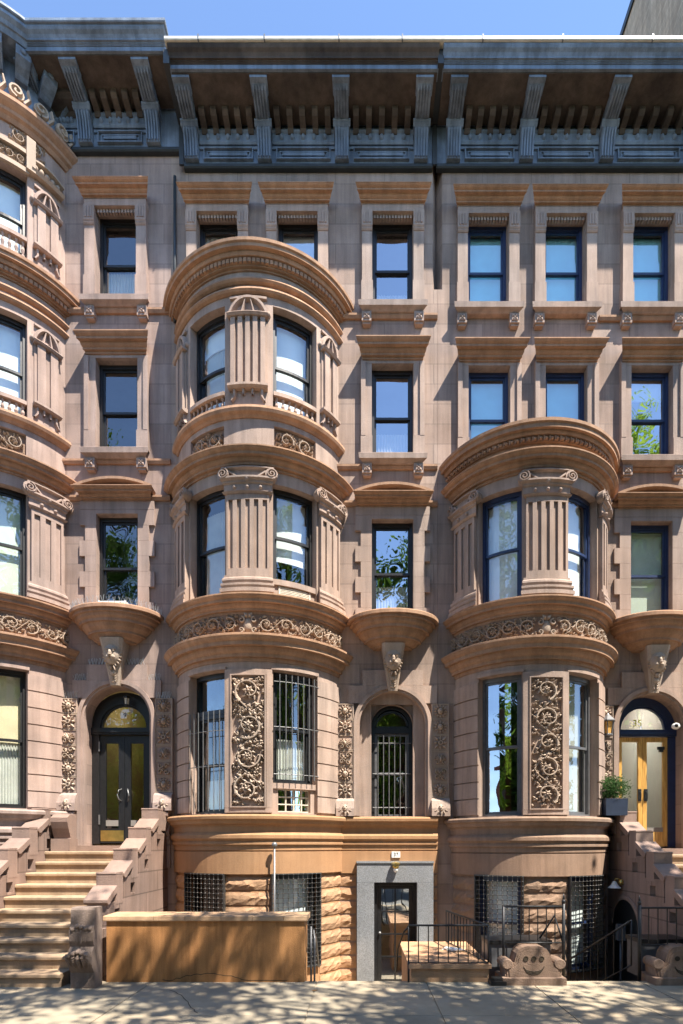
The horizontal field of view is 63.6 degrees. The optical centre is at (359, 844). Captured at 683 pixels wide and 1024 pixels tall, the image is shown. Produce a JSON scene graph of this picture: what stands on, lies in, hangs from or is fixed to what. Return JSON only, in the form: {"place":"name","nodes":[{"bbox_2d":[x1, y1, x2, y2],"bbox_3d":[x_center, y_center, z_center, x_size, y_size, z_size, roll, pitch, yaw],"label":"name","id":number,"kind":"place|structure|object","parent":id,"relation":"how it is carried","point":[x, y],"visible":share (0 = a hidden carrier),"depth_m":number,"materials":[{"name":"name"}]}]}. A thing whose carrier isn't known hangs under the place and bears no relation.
{"place":"outdoors","nodes":[
{"label":"outdoors","id":0,"kind":"place"},
{"bbox_2d":[0,0,178,986],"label":"brownstone house","id":1,"kind":"structure","parent":0,"point":[89,136],"depth_m":10.75,"materials":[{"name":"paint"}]},
{"bbox_2d":[0,668,25,808],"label":"window","id":2,"kind":"structure","parent":1,"relation":"in","point":[12,682],"depth_m":10.53,"materials":[{"name":"glass"}]},
{"bbox_2d":[0,487,25,596],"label":"window","id":3,"kind":"structure","parent":1,"relation":"in","point":[12,512],"depth_m":10.52,"materials":[{"name":"white glass"}]},
{"bbox_2d":[0,314,25,416],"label":"window","id":4,"kind":"structure","parent":1,"relation":"in","point":[12,343],"depth_m":10.52,"materials":[{"name":"glass"}]},
{"bbox_2d":[0,169,25,256],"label":"window","id":5,"kind":"structure","parent":1,"relation":"in","point":[12,201],"depth_m":10.52,"materials":[{"name":"blue glass"}]},
{"bbox_2d":[98,600,128,603],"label":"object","id":6,"kind":"object","parent":1,"relation":"attached to","point":[115,601],"visible":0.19,"depth_m":10.86,"materials":[{"name":"white plastic"}]},
{"bbox_2d":[100,219,135,292],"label":"window","id":7,"kind":"structure","parent":1,"relation":"in","point":[110,283],"depth_m":11.15,"materials":[{"name":"black paint"}]},
{"bbox_2d":[100,365,136,446],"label":"window","id":8,"kind":"structure","parent":1,"relation":"in","point":[104,369],"depth_m":11.14,"materials":[{"name":"black paint"}]},
{"bbox_2d":[100,518,137,605],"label":"window","id":9,"kind":"structure","parent":1,"relation":"in","point":[104,522],"depth_m":11.14,"materials":[{"name":"black paint"}]},
{"bbox_2d":[91,693,149,843],"bbox_3d":[-4.840,-1.580,11.325,1.480,3.120,0.230,0,0,0],"label":"entrance door","id":10,"kind":"structure","parent":1,"relation":"in","point":[101,736],"depth_m":11.31,"materials":[{"name":"black paint"}]},
{"bbox_2d":[123,694,129,705],"bbox_3d":[-4.720,-2.935,11.120,0.150,0.250,0.130,0,0,0],"label":"door lantern","id":11,"kind":"object","parent":1,"relation":"hanging from","point":[126,700],"depth_m":11.09,"materials":[{"name":"black paint"}]},
{"bbox_2d":[163,34,449,981],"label":"brownstone house","id":12,"kind":"structure","parent":0,"point":[299,306],"depth_m":10.66,"materials":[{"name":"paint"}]},
{"bbox_2d":[193,874,221,911],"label":"window","id":13,"kind":"structure","parent":12,"relation":"in","point":[195,875],"depth_m":10.51,"materials":[{"name":"black paint"}]},
{"bbox_2d":[196,673,224,717],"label":"window","id":14,"kind":"structure","parent":12,"relation":"in","point":[201,680],"depth_m":10.47,"materials":[{"name":"black paint"}]},
{"bbox_2d":[197,714,224,813],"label":"window","id":15,"kind":"structure","parent":12,"relation":"in","point":[222,716],"depth_m":10.55,"materials":[{"name":"black paint"}]},
{"bbox_2d":[197,490,224,596],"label":"window","id":16,"kind":"structure","parent":12,"relation":"in","point":[215,553],"depth_m":10.54,"materials":[{"name":"black paint"}]},
{"bbox_2d":[197,315,224,414],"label":"window","id":17,"kind":"structure","parent":12,"relation":"in","point":[215,344],"depth_m":10.51,"materials":[{"name":"blue glass"}]},
{"bbox_2d":[200,225,237,246],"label":"window","id":18,"kind":"structure","parent":12,"relation":"in","point":[204,229],"depth_m":11.14,"materials":[{"name":"black paint"}]},
{"bbox_2d":[273,672,311,784],"bbox_3d":[-1.307,-2.170,10.442,0.799,2.060,0.232,0,0,-28],"label":"window","id":19,"kind":"structure","parent":12,"relation":"in","point":[276,779],"depth_m":10.48,"materials":[{"name":"black paint"}]},
{"bbox_2d":[273,489,311,586],"bbox_3d":[-1.301,-5.740,10.433,0.799,1.720,0.211,0,0,-28],"label":"window","id":20,"kind":"structure","parent":12,"relation":"in","point":[289,546],"depth_m":10.48,"materials":[{"name":"glass"}]},
{"bbox_2d":[273,314,311,418],"bbox_3d":[-1.301,-8.900,10.433,0.799,1.900,0.211,0,0,-28],"label":"window","id":21,"kind":"structure","parent":12,"relation":"in","point":[288,348],"depth_m":10.48,"materials":[{"name":"glass"}]},
{"bbox_2d":[278,586,309,599],"bbox_3d":[-1.254,-4.675,10.345,0.636,0.200,0.196,0,0,-28],"label":"air conditioner","id":22,"kind":"object","parent":12,"relation":"attached to","point":[292,592],"visible":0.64,"depth_m":10.25,"materials":[{"name":"beige metal"}]},
{"bbox_2d":[276,874,314,964],"bbox_3d":[-1.278,1.405,10.380,0.875,1.750,0.217,0,0,-28],"label":"window","id":23,"kind":"structure","parent":12,"relation":"in","point":[301,880],"depth_m":10.48,"materials":[{"name":"black paint"}]},
{"bbox_2d":[278,225,317,260],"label":"window","id":24,"kind":"structure","parent":12,"relation":"in","point":[309,245],"depth_m":11.14,"materials":[{"name":"black paint"}]},
{"bbox_2d":[371,706,411,815],"bbox_3d":[0.650,-1.710,11.300,0.840,2.260,0.100,0,0,0],"label":"window","id":25,"kind":"structure","parent":12,"relation":"in","point":[376,731],"depth_m":11.26,"materials":[{"name":"black paint"}]},
{"bbox_2d":[372,225,411,298],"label":"window","id":26,"kind":"structure","parent":12,"relation":"in","point":[376,229],"depth_m":11.14,"materials":[{"name":"black paint"}]},
{"bbox_2d":[372,371,412,451],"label":"window","id":27,"kind":"structure","parent":12,"relation":"in","point":[380,443],"depth_m":11.14,"materials":[{"name":"black paint"}]},
{"bbox_2d":[372,523,412,608],"bbox_3d":[0.650,-5.495,11.201,0.830,1.990,0.202,0,0,0],"label":"window","id":28,"kind":"structure","parent":12,"relation":"in","point":[382,597],"depth_m":11.14,"materials":[{"name":"black paint"}]},
{"bbox_2d":[374,882,415,980],"bbox_3d":[0.705,1.790,11.046,0.850,2.100,0.149,0,0,0],"label":"basement door","id":29,"kind":"structure","parent":12,"relation":"in","point":[378,886],"depth_m":11.04,"materials":[{"name":"black paint"}]},
{"bbox_2d":[391,861,399,872],"bbox_3d":[0.700,0.434,10.800,0.170,0.222,0.162,0,0,0],"label":"door light","id":30,"kind":"object","parent":12,"relation":"attached to","point":[395,865],"visible":1,"depth_m":10.76,"materials":[{"name":"gold metal"}]},
{"bbox_2d":[392,852,399,857],"bbox_3d":[0.715,0.190,10.938,0.170,0.120,0.034,0,0,0],"label":"number sign","id":31,"kind":"object","parent":12,"relation":"attached to","point":[395,854],"visible":1,"depth_m":10.93,"materials":[{"name":"white plastic"}]},
{"bbox_2d":[1,0,630,35],"label":"sky","id":32,"kind":"structure","parent":0,"point":[182,17],"materials":[{"name":"blue"}]},
{"bbox_2d":[0,981,682,1023],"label":"sidewalk","id":33,"kind":"structure","parent":0,"point":[410,1002],"depth_m":6.87,"materials":[{"name":"concrete"}]},
{"bbox_2d":[65,906,101,987],"bbox_3d":[-3.824,1.423,7.611,0.353,1.115,0.419,0,0,0],"label":"stoop newel","id":34,"kind":"object","parent":33,"relation":"on","point":[83,958],"visible":1,"depth_m":7.59,"materials":[{"name":"brown stone"}]},
{"bbox_2d":[310,926,319,981],"bbox_3d":[-0.685,1.635,8.687,0.078,0.910,1.445,0,0,0],"label":"handrail","id":35,"kind":"object","parent":33,"relation":"on","point":[315,943],"visible":0.82,"depth_m":7.97,"materials":[{"name":"metal"}]},
{"bbox_2d":[396,926,408,981],"bbox_3d":[0.612,1.586,8.263,0.076,0.829,0.700,0,0,-11],"label":"handrail","id":36,"kind":"object","parent":33,"relation":"on","point":[398,953],"visible":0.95,"depth_m":8.11,"materials":[{"name":"metal"}]},
{"bbox_2d":[171,988,671,1018],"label":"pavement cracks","id":37,"kind":"object","parent":33,"relation":"on","point":[468,998],"visible":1,"depth_m":6.86,"materials":[{"name":"concrete"}]},
{"bbox_2d":[495,943,566,985],"bbox_3d":[2.470,1.722,7.970,0.920,0.555,0.460,0,0,0],"label":"carved stone","id":38,"kind":"object","parent":33,"relation":"on","point":[529,964],"visible":1,"depth_m":7.82,"materials":[{"name":"stone"}]},
{"bbox_2d":[502,893,565,976],"bbox_3d":[2.546,1.370,8.050,0.927,1.320,0.058,0,0,0],"label":"iron fence","id":39,"kind":"object","parent":33,"relation":"on","point":[563,901],"visible":0.94,"depth_m":8.04,"materials":[{"name":"black metal"}]},
{"bbox_2d":[539,916,561,940],"bbox_3d":[2.807,1.363,8.317,0.107,0.653,0.625,0,0,-28],"label":"handrail","id":40,"kind":"object","parent":39,"relation":"attached to","point":[543,932],"visible":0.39,"depth_m":8.22,"materials":[{"name":"metal"}]},
{"bbox_2d":[641,943,682,985],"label":"carved stone","id":41,"kind":"object","parent":33,"relation":"on","point":[664,966],"visible":0.99,"depth_m":7.82,"materials":[{"name":"stone"}]},
{"bbox_2d":[488,976,506,985],"bbox_3d":[1.950,1.927,7.820,0.220,0.095,0.200,0,0,0],"label":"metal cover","id":42,"kind":"object","parent":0,"point":[495,981],"visible":0.96,"depth_m":7.74,"materials":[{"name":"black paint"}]},
{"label":"areaway floor","id":43,"kind":"structure","parent":0,"visible":0},
{"bbox_2d":[103,912,309,981],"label":"stucco wall","id":44,"kind":"structure","parent":43,"relation":"on","point":[206,946],"depth_m":7.94,"materials":[{"name":"concrete"}]},
{"bbox_2d":[272,842,276,911],"bbox_3d":[-1.531,1.387,9.850,0.104,2.887,0.099,0,0,0],"label":"vent pipe","id":45,"kind":"object","parent":43,"relation":"on","point":[274,845],"visible":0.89,"depth_m":9.85,"materials":[{"name":"silver metal"}]},
{"bbox_2d":[400,942,491,982],"bbox_3d":[1.295,2.290,8.850,1.190,1.140,1.900,0,0,0],"label":"brick landing","id":46,"kind":"object","parent":43,"relation":"on","point":[425,973],"visible":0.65,"depth_m":7.95,"materials":[{"name":"brown stone"}]},
{"bbox_2d":[408,910,488,963],"bbox_3d":[1.278,1.428,8.816,1.175,0.563,1.784,0,0,0],"label":"railing","id":47,"kind":"object","parent":46,"relation":"on","point":[466,925],"visible":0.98,"depth_m":7.93,"materials":[{"name":"metal"}]},
{"bbox_2d":[442,947,462,951],"bbox_3d":[1.524,1.691,8.950,0.211,0.062,0.324,0,0,-41],"label":"crumpled bag","id":48,"kind":"object","parent":46,"relation":"on","point":[452,949],"visible":0.82,"depth_m":8.87,"materials":[{"name":"white plastic"}]},
{"bbox_2d":[436,34,682,980],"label":"brownstone house","id":49,"kind":"structure","parent":43,"relation":"on","point":[559,166],"depth_m":10.76,"materials":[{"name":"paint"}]},
{"bbox_2d":[468,227,505,300],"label":"window","id":50,"kind":"structure","parent":49,"relation":"in","point":[486,257],"depth_m":11.26,"materials":[{"name":"blue glass"}]},
{"bbox_2d":[469,373,507,439],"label":"window","id":51,"kind":"structure","parent":49,"relation":"in","point":[488,402],"depth_m":11.26,"materials":[{"name":"blue glass"}]},
{"bbox_2d":[480,876,520,955],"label":"window","id":52,"kind":"structure","parent":49,"relation":"in","point":[489,878],"depth_m":10.44,"materials":[{"name":"black glass"}]},
{"bbox_2d":[483,675,521,815],"bbox_3d":[2.690,-1.850,10.401,0.743,2.620,0.143,0,0,30],"label":"window","id":53,"kind":"structure","parent":49,"relation":"in","point":[514,678],"depth_m":10.36,"materials":[{"name":"black glass"}]},
{"bbox_2d":[483,491,521,602],"bbox_3d":[2.707,-5.530,10.430,0.743,2.060,0.210,0,0,30],"label":"window","id":54,"kind":"structure","parent":49,"relation":"in","point":[502,568],"depth_m":10.47,"materials":[{"name":"blue glass"}]},
{"bbox_2d":[481,935,551,977],"bbox_3d":[2.380,1.710,8.440,0.960,0.580,0.520,0,0,0],"label":"planter box","id":55,"kind":"object","parent":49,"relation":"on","point":[495,946],"visible":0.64,"depth_m":8.20,"materials":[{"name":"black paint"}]},
{"bbox_2d":[546,227,581,300],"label":"window","id":56,"kind":"structure","parent":49,"relation":"in","point":[563,256],"depth_m":11.26,"materials":[{"name":"blue glass"}]},
{"bbox_2d":[546,373,583,420],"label":"window","id":57,"kind":"structure","parent":49,"relation":"in","point":[562,399],"depth_m":11.26,"materials":[{"name":"blue glass"}]},
{"bbox_2d":[568,493,589,597],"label":"window","id":58,"kind":"structure","parent":49,"relation":"in","point":[574,555],"depth_m":10.54,"materials":[{"name":"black glass"}]},
{"bbox_2d":[569,675,589,815],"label":"window","id":59,"kind":"structure","parent":49,"relation":"in","point":[574,748],"depth_m":10.55,"materials":[{"name":"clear glass"}]},
{"bbox_2d":[572,877,592,969],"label":"window","id":60,"kind":"structure","parent":49,"relation":"in","point":[589,879],"depth_m":10.50,"materials":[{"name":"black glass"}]},
{"bbox_2d":[604,713,615,737],"bbox_3d":[4.860,-2.311,10.815,0.300,0.558,0.330,0,0,0],"label":"wall lantern","id":61,"kind":"object","parent":49,"relation":"attached to","point":[609,720],"depth_m":10.70,"materials":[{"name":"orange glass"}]},
{"bbox_2d":[600,773,630,815],"bbox_3d":[4.852,-0.968,10.587,0.739,0.817,0.655,0,0,0],"label":"potted shrub","id":62,"kind":"object","parent":49,"relation":"on","point":[615,806],"visible":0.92,"depth_m":10.39,"materials":[{"name":"green plant"}]},
{"bbox_2d":[608,878,623,887],"bbox_3d":[4.833,0.715,10.380,0.307,0.190,0.240,0,0,0],"label":"wall lamp","id":63,"kind":"object","parent":49,"relation":"attached to","point":[614,884],"visible":1,"depth_m":10.34,"materials":[{"name":"white plastic"}]},
{"bbox_2d":[619,698,676,846],"bbox_3d":[5.810,-1.525,11.325,1.480,3.150,0.230,0,0,0],"label":"entrance door","id":64,"kind":"structure","parent":49,"relation":"in","point":[666,838],"depth_m":11.31,"materials":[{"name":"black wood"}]},
{"bbox_2d":[657,747,664,751],"bbox_3d":[6.130,-1.945,11.203,0.140,0.110,0.045,0,0,0],"label":"door closer","id":65,"kind":"object","parent":64,"relation":"attached to","point":[660,749],"depth_m":11.19,"materials":[{"name":"black paint"}]},
{"bbox_2d":[631,373,667,453],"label":"window","id":66,"kind":"structure","parent":49,"relation":"in","point":[640,392],"depth_m":11.15,"materials":[{"name":"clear glass"}]},
{"bbox_2d":[631,525,667,613],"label":"window","id":67,"kind":"structure","parent":49,"relation":"in","point":[649,588],"depth_m":11.26,"materials":[{"name":"green glass"}]},
{"bbox_2d":[633,227,667,300],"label":"window","id":68,"kind":"structure","parent":49,"relation":"in","point":[650,256],"depth_m":11.26,"materials":[{"name":"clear glass"}]},
{"bbox_2d":[625,934,682,974],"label":"planter box","id":69,"kind":"object","parent":49,"relation":"on","point":[650,950],"visible":0.38,"depth_m":8.43,"materials":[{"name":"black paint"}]},
{"bbox_2d":[637,895,682,980],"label":"iron fence","id":70,"kind":"object","parent":49,"relation":"attached to","point":[639,908],"visible":0.98,"depth_m":8.04,"materials":[{"name":"black metal"}]},
{"bbox_2d":[671,723,679,729],"bbox_3d":[6.331,-2.380,11.019,0.158,0.136,0.144,0,0,-29],"label":"security camera","id":71,"kind":"object","parent":49,"relation":"attached to","point":[675,726],"visible":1,"depth_m":10.98,"materials":[{"name":"white plastic"}]},
{"bbox_2d":[570,920,631,980],"bbox_3d":[3.885,1.923,8.974,0.032,1.630,1.691,0,0,-9],"label":"stair rail","id":72,"kind":"object","parent":43,"relation":"on","point":[604,937],"visible":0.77,"depth_m":8.76,"materials":[{"name":"metal"}]},
{"bbox_2d":[616,924,625,980],"bbox_3d":[4.810,2.150,10.148,0.140,1.380,0.105,0,0,0],"label":"intercom box","id":73,"kind":"object","parent":43,"relation":"on","point":[619,935],"visible":0.77,"depth_m":10.13,"materials":[{"name":"black metal"}]},
{"bbox_3d":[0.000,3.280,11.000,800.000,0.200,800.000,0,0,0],"label":"ground","id":74,"kind":"structure","parent":0,"visible":0},
{"bbox_2d":[619,0,682,35],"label":"tall building","id":75,"kind":"structure","parent":74,"relation":"on","point":[654,17],"depth_m":17.74,"materials":[{"name":"grey concrete"}]}
]}

